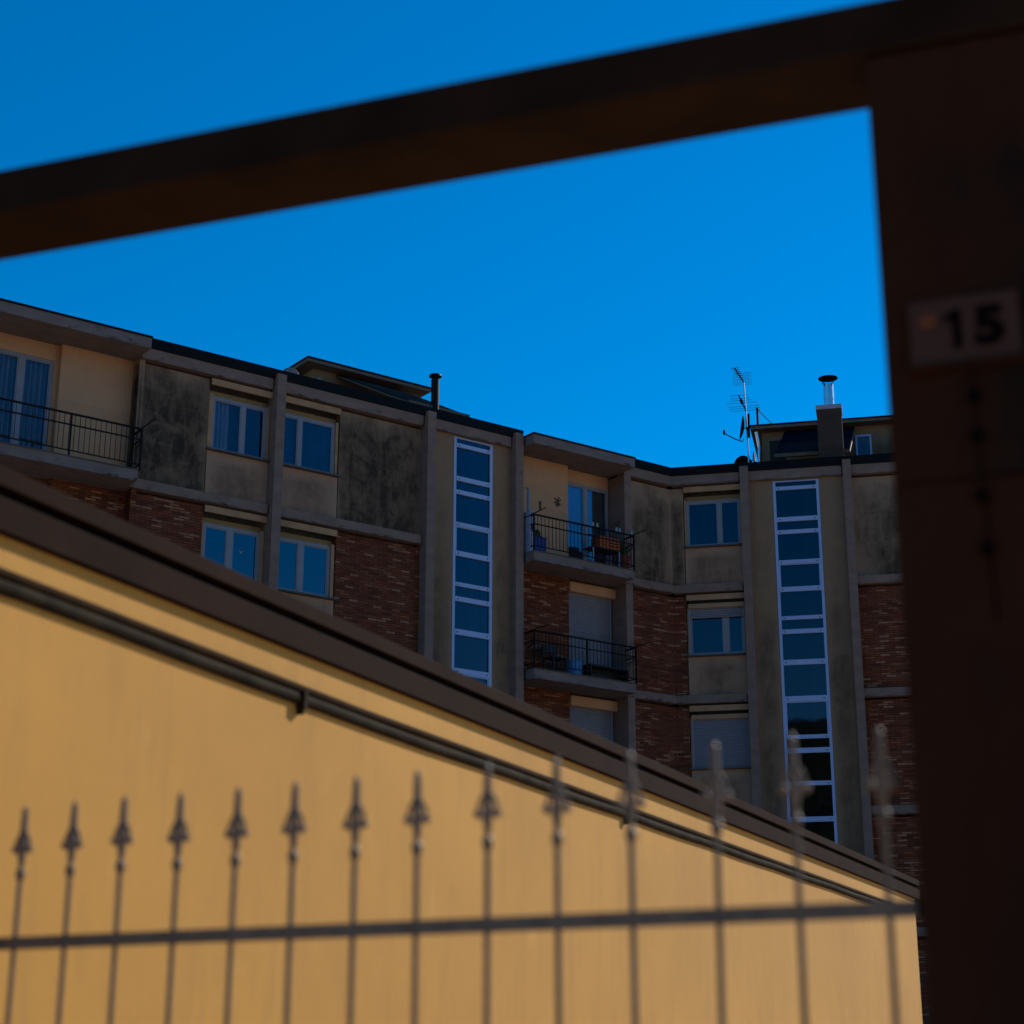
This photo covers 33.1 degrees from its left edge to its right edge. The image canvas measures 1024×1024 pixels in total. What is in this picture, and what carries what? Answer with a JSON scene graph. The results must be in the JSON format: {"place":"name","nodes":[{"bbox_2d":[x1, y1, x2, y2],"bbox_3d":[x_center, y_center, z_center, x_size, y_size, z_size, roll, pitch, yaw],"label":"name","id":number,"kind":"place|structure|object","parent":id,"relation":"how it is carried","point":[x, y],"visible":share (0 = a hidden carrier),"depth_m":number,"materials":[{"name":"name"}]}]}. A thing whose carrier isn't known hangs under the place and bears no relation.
{"place":"outdoors","nodes":[
{"label":"outdoors","id":0,"kind":"place"},
{"bbox_2d":[0,0,888,467],"label":"sky","id":1,"kind":"structure","parent":0,"point":[610,302],"materials":[{"name":"blue"}]},
{"label":"ground","id":2,"kind":"structure","parent":0,"visible":0},
{"bbox_2d":[0,726,921,1023],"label":"spear fence","id":3,"kind":"object","parent":2,"relation":"on","point":[800,912],"visible":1,"depth_m":4.87,"materials":[{"name":"beige metal"}]},
{"bbox_2d":[0,465,922,1023],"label":"ochre house","id":4,"kind":"structure","parent":2,"relation":"on","point":[150,675],"depth_m":10.20,"materials":[{"name":"ochre plaster"},{"name":"brown paint"}]},
{"bbox_2d":[0,298,929,1023],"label":"apartment building","id":5,"kind":"structure","parent":2,"relation":"on","point":[756,604],"depth_m":43.88,"materials":[{"name":"concrete"}]},
{"bbox_2d":[0,349,53,449],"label":"french door","id":6,"kind":"structure","parent":5,"relation":"in","point":[22,359],"depth_m":37.42,"materials":[{"name":"white paint"}]},
{"bbox_2d":[1,388,155,448],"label":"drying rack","id":7,"kind":"object","parent":5,"relation":"attached to","point":[91,411],"visible":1,"depth_m":36.65,"materials":[{"name":"black metal"}]},
{"bbox_2d":[202,523,259,580],"bbox_3d":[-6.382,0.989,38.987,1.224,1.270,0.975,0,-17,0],"label":"window","id":8,"kind":"structure","parent":5,"relation":"in","point":[237,550],"depth_m":39.03,"materials":[{"name":"blue glass"}]},
{"bbox_2d":[211,396,266,458],"bbox_3d":[-6.369,-1.896,39.922,1.410,1.305,0.197,12,-21,-34],"label":"window","id":9,"kind":"structure","parent":5,"relation":"in","point":[249,415],"depth_m":39.99,"materials":[{"name":"glass"}]},
{"bbox_2d":[283,367,297,373],"bbox_3d":[-5.442,-3.226,41.924,0.540,0.612,0.258,-7,-19,22],"label":"satellite dish","id":10,"kind":"object","parent":5,"relation":"on","point":[290,369],"visible":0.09,"depth_m":41.94,"materials":[{"name":"black metal"}]},
{"bbox_2d":[278,537,329,596],"bbox_3d":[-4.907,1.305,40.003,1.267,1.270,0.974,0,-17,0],"label":"window","id":11,"kind":"structure","parent":5,"relation":"in","point":[304,567],"depth_m":40.02,"materials":[{"name":"blue glass"}]},
{"bbox_2d":[283,413,334,473],"bbox_3d":[-4.913,-1.581,40.932,1.490,1.305,0.195,12,-21,-34],"label":"window","id":12,"kind":"structure","parent":5,"relation":"in","point":[311,447],"depth_m":41.06,"materials":[{"name":"blue glass"}]},
{"bbox_2d":[451,436,492,686],"bbox_3d":[-1.000,5.477,41.499,1.185,15.235,0.103,12,-21,-34],"label":"stair window","id":13,"kind":"structure","parent":5,"relation":"in","point":[471,634],"depth_m":42.82,"materials":[{"name":"glass"}]},
{"bbox_2d":[524,510,535,552],"bbox_3d":[0.392,0.553,43.824,0.175,1.100,0.470,12,-21,-34],"label":"balcony cabinet","id":14,"kind":"object","parent":5,"relation":"on","point":[527,534],"visible":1,"depth_m":43.69,"materials":[{"name":"white plastic"}]},
{"bbox_2d":[525,487,528,510],"bbox_3d":[0.392,-0.310,44.044,0.101,0.682,0.052,12,-21,-34],"label":"broom handle","id":15,"kind":"object","parent":14,"relation":"on","point":[527,498],"visible":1,"depth_m":44.05,"materials":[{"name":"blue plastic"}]},
{"bbox_2d":[535,529,546,551],"bbox_3d":[0.650,0.782,43.876,0.420,0.694,0.350,12,-21,-34],"label":"flower trough","id":16,"kind":"object","parent":5,"relation":"on","point":[544,539],"visible":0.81,"depth_m":43.78,"materials":[{"name":"blue plastic"}]},
{"bbox_2d":[542,644,567,672],"bbox_3d":[1.083,3.717,43.370,0.460,0.820,0.460,12,-21,-34],"label":"garden chair","id":17,"kind":"object","parent":5,"relation":"on","point":[553,649],"visible":0.86,"depth_m":43.45,"materials":[{"name":"black plastic"}]},
{"bbox_2d":[554,497,560,506],"bbox_3d":[1.203,-0.269,45.399,0.246,0.269,0.038,12,-21,-34],"label":"wall ornament","id":18,"kind":"object","parent":5,"relation":"attached to","point":[557,502],"depth_m":45.38,"materials":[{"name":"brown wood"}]},
{"bbox_2d":[568,659,583,674],"bbox_3d":[1.582,3.993,43.599,0.490,0.430,0.490,0,-17,0],"label":"laundry tub","id":19,"kind":"object","parent":5,"relation":"on","point":[579,664],"visible":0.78,"depth_m":43.43,"materials":[{"name":"blue plastic"}]},
{"bbox_2d":[526,624,649,664],"bbox_3d":[1.932,3.370,43.534,3.301,0.471,0.951,12,-21,-34],"label":"drying rack","id":20,"kind":"object","parent":5,"relation":"attached to","point":[589,637],"visible":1,"depth_m":43.28,"materials":[{"name":"black metal"}]},
{"bbox_2d":[530,507,645,550],"bbox_3d":[1.916,0.498,44.451,3.301,0.471,0.881,12,-21,-34],"label":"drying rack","id":21,"kind":"object","parent":5,"relation":"attached to","point":[586,521],"visible":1,"depth_m":44.09,"materials":[{"name":"black metal"}]},
{"bbox_2d":[568,482,608,564],"bbox_3d":[1.983,0.475,46.035,1.485,2.440,0.060,12,-21,-34],"label":"french door","id":22,"kind":"structure","parent":5,"relation":"in","point":[585,489],"depth_m":46.21,"materials":[{"name":"white paint"}]},
{"bbox_2d":[569,581,615,666],"bbox_3d":[2.091,3.244,45.103,1.590,2.710,0.250,12,-21,-34],"label":"french door","id":23,"kind":"structure","parent":5,"relation":"in","point":[589,605],"depth_m":45.21,"materials":[{"name":"white paint"}]},
{"bbox_2d":[570,695,617,741],"bbox_3d":[2.086,6.125,44.213,1.590,2.710,0.250,12,-21,-34],"label":"french door","id":24,"kind":"structure","parent":5,"relation":"in","point":[594,715],"depth_m":44.48,"materials":[{"name":"white paint"}]},
{"bbox_2d":[583,545,619,566],"bbox_3d":[2.359,1.251,45.106,0.950,0.530,0.430,12,-21,-34],"label":"folding table","id":25,"kind":"object","parent":5,"relation":"on","point":[609,551],"visible":0.83,"depth_m":45.15,"materials":[{"name":"black plastic"}]},
{"bbox_2d":[591,535,619,550],"bbox_3d":[2.453,0.862,45.297,0.664,0.320,0.382,12,-21,-34],"label":"plastic crate","id":26,"kind":"object","parent":25,"relation":"on","point":[611,543],"visible":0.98,"depth_m":45.19,"materials":[{"name":"brown plastic"}]},
{"bbox_2d":[589,534,613,545],"bbox_3d":[2.303,0.800,45.288,0.801,0.407,0.222,12,-21,-33],"label":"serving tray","id":27,"kind":"object","parent":26,"relation":"on","point":[598,535],"visible":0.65,"depth_m":45.18,"materials":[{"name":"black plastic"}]},
{"bbox_2d":[582,664,628,681],"bbox_3d":[2.389,4.192,44.191,1.300,0.400,0.380,12,-21,-34],"label":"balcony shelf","id":28,"kind":"object","parent":5,"relation":"on","point":[608,669],"visible":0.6,"depth_m":44.36,"materials":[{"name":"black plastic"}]},
{"bbox_2d":[617,541,635,568],"bbox_3d":[2.931,1.167,45.381,0.724,0.856,0.726,-14,-22,39],"label":"potted plant","id":29,"kind":"object","parent":5,"relation":"on","point":[624,559],"visible":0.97,"depth_m":45.24,"materials":[{"name":"green plant"}]},
{"bbox_2d":[686,499,741,545],"bbox_3d":[5.497,0.314,47.009,1.490,1.305,0.060,-4,-18,12],"label":"window","id":30,"kind":"structure","parent":5,"relation":"in","point":[712,522],"depth_m":47.02,"materials":[{"name":"blue glass"}]},
{"bbox_2d":[688,601,745,654],"bbox_3d":[5.480,3.126,46.082,1.520,1.415,0.175,-4,-18,12],"label":"window","id":31,"kind":"structure","parent":5,"relation":"in","point":[714,628],"depth_m":46.11,"materials":[{"name":"blue glass"}]},
{"bbox_2d":[691,713,749,767],"bbox_3d":[5.473,6.004,45.184,1.520,1.415,0.160,-4,-18,12],"label":"window","id":32,"kind":"structure","parent":5,"relation":"in","point":[730,732],"depth_m":45.18,"materials":[{"name":"white paint"}]},
{"bbox_2d":[734,456,751,462],"bbox_3d":[6.447,-1.264,48.160,0.475,0.662,0.698,-5,-18,17],"label":"satellite dish","id":33,"kind":"object","parent":5,"relation":"on","point":[741,459],"visible":0.16,"depth_m":48.17,"materials":[{"name":"black metal"}]},
{"bbox_2d":[727,367,759,461],"bbox_3d":[6.460,-2.578,47.948,0.906,3.020,0.508,-4,-18,12],"label":"tv antenna","id":34,"kind":"object","parent":5,"relation":"on","point":[747,418],"visible":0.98,"depth_m":48.13,"materials":[{"name":"metal"}]},
{"bbox_2d":[723,416,748,441],"bbox_3d":[6.281,-2.320,47.960,0.635,0.763,0.575,8,-19,-25],"label":"satellite dish","id":35,"kind":"object","parent":34,"relation":"attached to","point":[741,429],"visible":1,"depth_m":47.89,"materials":[{"name":"black metal"}]},
{"bbox_2d":[750,451,755,461],"bbox_3d":[6.663,-1.438,47.829,0.238,0.518,0.520,-5,-18,15],"label":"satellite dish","id":36,"kind":"object","parent":34,"relation":"attached to","point":[754,458],"visible":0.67,"depth_m":47.76,"materials":[{"name":"white metal"}]},
{"bbox_2d":[772,479,837,843],"bbox_3d":[7.720,6.484,44.710,1.235,15.235,0.553,-4,-18,12],"label":"stair window","id":37,"kind":"structure","parent":5,"relation":"in","point":[806,700],"depth_m":45.38,"materials":[{"name":"glass"}]},
{"bbox_2d":[0,0,1023,1023],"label":"gateway","id":38,"kind":"object","parent":2,"relation":"on","point":[936,87],"visible":1,"depth_m":4.71,"materials":[{"name":"brown metal"}]},
{"bbox_2d":[908,289,1023,375],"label":"house number plaque","id":39,"kind":"object","parent":38,"relation":"attached to","point":[966,332],"visible":1,"depth_m":4.49,"materials":[{"name":"beige tile"}]},
{"bbox_2d":[968,367,998,622],"bbox_3d":[1.192,-0.050,4.370,0.033,0.680,0.033,-7,-18,21],"label":"wall cable","id":40,"kind":"object","parent":38,"relation":"attached to","point":[982,494],"depth_m":4.36,"materials":[{"name":"black plastic"}]}
]}

